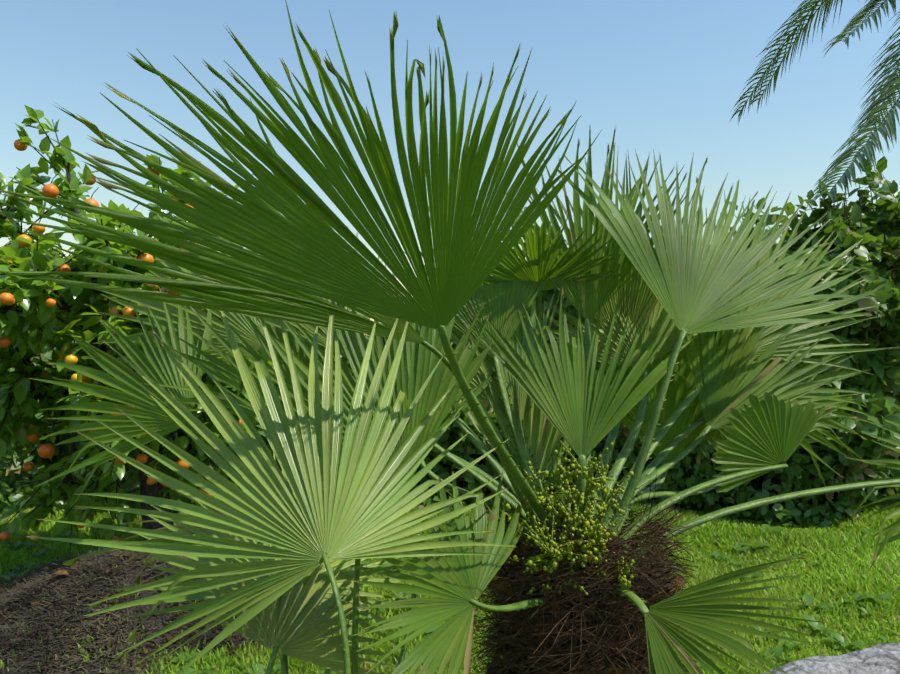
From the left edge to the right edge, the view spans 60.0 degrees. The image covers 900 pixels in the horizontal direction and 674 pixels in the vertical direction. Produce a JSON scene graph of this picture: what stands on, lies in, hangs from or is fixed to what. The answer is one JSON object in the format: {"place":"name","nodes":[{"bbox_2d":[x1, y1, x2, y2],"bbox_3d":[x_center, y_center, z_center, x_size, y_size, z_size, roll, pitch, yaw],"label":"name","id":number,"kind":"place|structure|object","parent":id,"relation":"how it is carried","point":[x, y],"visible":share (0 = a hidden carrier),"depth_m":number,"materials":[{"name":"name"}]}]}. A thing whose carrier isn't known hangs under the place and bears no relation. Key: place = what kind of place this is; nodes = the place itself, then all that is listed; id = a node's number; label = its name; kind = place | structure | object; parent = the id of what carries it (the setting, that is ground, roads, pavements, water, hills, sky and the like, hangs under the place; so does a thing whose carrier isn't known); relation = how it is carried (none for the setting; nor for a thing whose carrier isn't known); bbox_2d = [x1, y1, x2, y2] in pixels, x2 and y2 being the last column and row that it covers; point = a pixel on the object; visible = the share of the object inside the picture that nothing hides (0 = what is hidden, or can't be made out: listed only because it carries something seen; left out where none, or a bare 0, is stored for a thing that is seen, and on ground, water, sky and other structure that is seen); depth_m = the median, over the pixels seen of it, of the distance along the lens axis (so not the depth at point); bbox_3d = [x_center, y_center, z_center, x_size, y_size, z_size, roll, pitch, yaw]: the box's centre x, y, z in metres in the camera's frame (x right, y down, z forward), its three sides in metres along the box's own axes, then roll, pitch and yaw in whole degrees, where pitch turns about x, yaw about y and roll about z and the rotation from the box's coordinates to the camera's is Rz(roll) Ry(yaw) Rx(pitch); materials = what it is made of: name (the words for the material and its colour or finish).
{"place":"outdoors","nodes":[
{"label":"outdoors","id":0,"kind":"place"},
{"bbox_2d":[0,342,899,673],"bbox_3d":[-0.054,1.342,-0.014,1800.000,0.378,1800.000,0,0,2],"label":"ground","id":1,"kind":"structure","parent":0,"point":[154,618],"depth_m":3.66,"materials":[{"name":"brown soil"}]},
{"bbox_2d":[10,550,365,657],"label":"fallen leaves","id":2,"kind":"object","parent":1,"relation":"on","point":[62,572],"visible":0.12,"depth_m":3.85,"materials":[{"name":"brown plant"}]},
{"bbox_2d":[0,546,384,673],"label":"soil mound","id":3,"kind":"object","parent":1,"relation":"on","point":[42,568],"visible":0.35,"depth_m":3.65,"materials":[{"name":"brown soil"}]},
{"bbox_2d":[0,105,328,553],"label":"orange tree","id":4,"kind":"object","parent":3,"relation":"on","point":[27,293],"depth_m":4.53,"materials":[{"name":"plant"}]},
{"bbox_2d":[0,139,293,540],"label":"oranges","id":5,"kind":"object","parent":4,"relation":"hanging from","point":[48,450],"visible":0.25,"depth_m":4.33,"materials":[{"name":"orange food"}]},
{"bbox_2d":[0,501,897,673],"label":"lawn weeds","id":6,"kind":"object","parent":1,"relation":"on","point":[819,627],"visible":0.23,"depth_m":4.28,"materials":[{"name":"green plant"}]},
{"bbox_2d":[0,156,899,530],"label":"hedge","id":7,"kind":"object","parent":1,"relation":"on","point":[880,386],"depth_m":6.33,"materials":[{"name":"green plant"}]},
{"bbox_2d":[0,490,899,673],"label":"grass","id":8,"kind":"structure","parent":1,"relation":"on","point":[732,529],"depth_m":4.65,"materials":[{"name":"green plant"}]},
{"bbox_2d":[455,457,716,673],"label":"fan palm fibres","id":9,"kind":"object","parent":1,"relation":"on","point":[656,553],"visible":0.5,"depth_m":1.61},
{"bbox_2d":[499,440,649,673],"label":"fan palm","id":10,"kind":"object","parent":9,"relation":"attached to","point":[588,515],"depth_m":1.63,"materials":[{"name":"green plant"}]},
{"bbox_2d":[186,288,899,673],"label":"palm leaf stalks","id":11,"kind":"object","parent":10,"relation":"attached to","point":[516,482],"visible":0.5,"depth_m":1.87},
{"bbox_2d":[0,0,899,673],"bbox_3d":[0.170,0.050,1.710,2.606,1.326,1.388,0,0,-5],"label":"fan palm leaves","id":12,"kind":"object","parent":11,"relation":"attached to","point":[304,254],"visible":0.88,"depth_m":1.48,"materials":[{"name":"green plant"}]},
{"bbox_2d":[760,643,899,673],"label":"rock","id":13,"kind":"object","parent":1,"relation":"on","point":[884,658],"depth_m":2.80,"materials":[{"name":"grey stone"}]},
{"bbox_3d":[6.853,-1.700,8.560,0.697,6.636,0.678,0,0,2],"label":"date palm trunk","id":14,"kind":"object","parent":1,"relation":"on","visible":0},
{"bbox_2d":[730,0,899,206],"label":"date palm","id":15,"kind":"object","parent":14,"relation":"on","point":[872,109],"visible":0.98,"depth_m":6.73,"materials":[{"name":"green plant"}]},
{"bbox_2d":[0,0,899,335],"label":"sky","id":16,"kind":"structure","parent":0,"point":[668,76],"materials":[{"name":"blue"}]},
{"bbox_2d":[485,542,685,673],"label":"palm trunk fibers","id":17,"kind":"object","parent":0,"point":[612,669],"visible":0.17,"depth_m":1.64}
]}

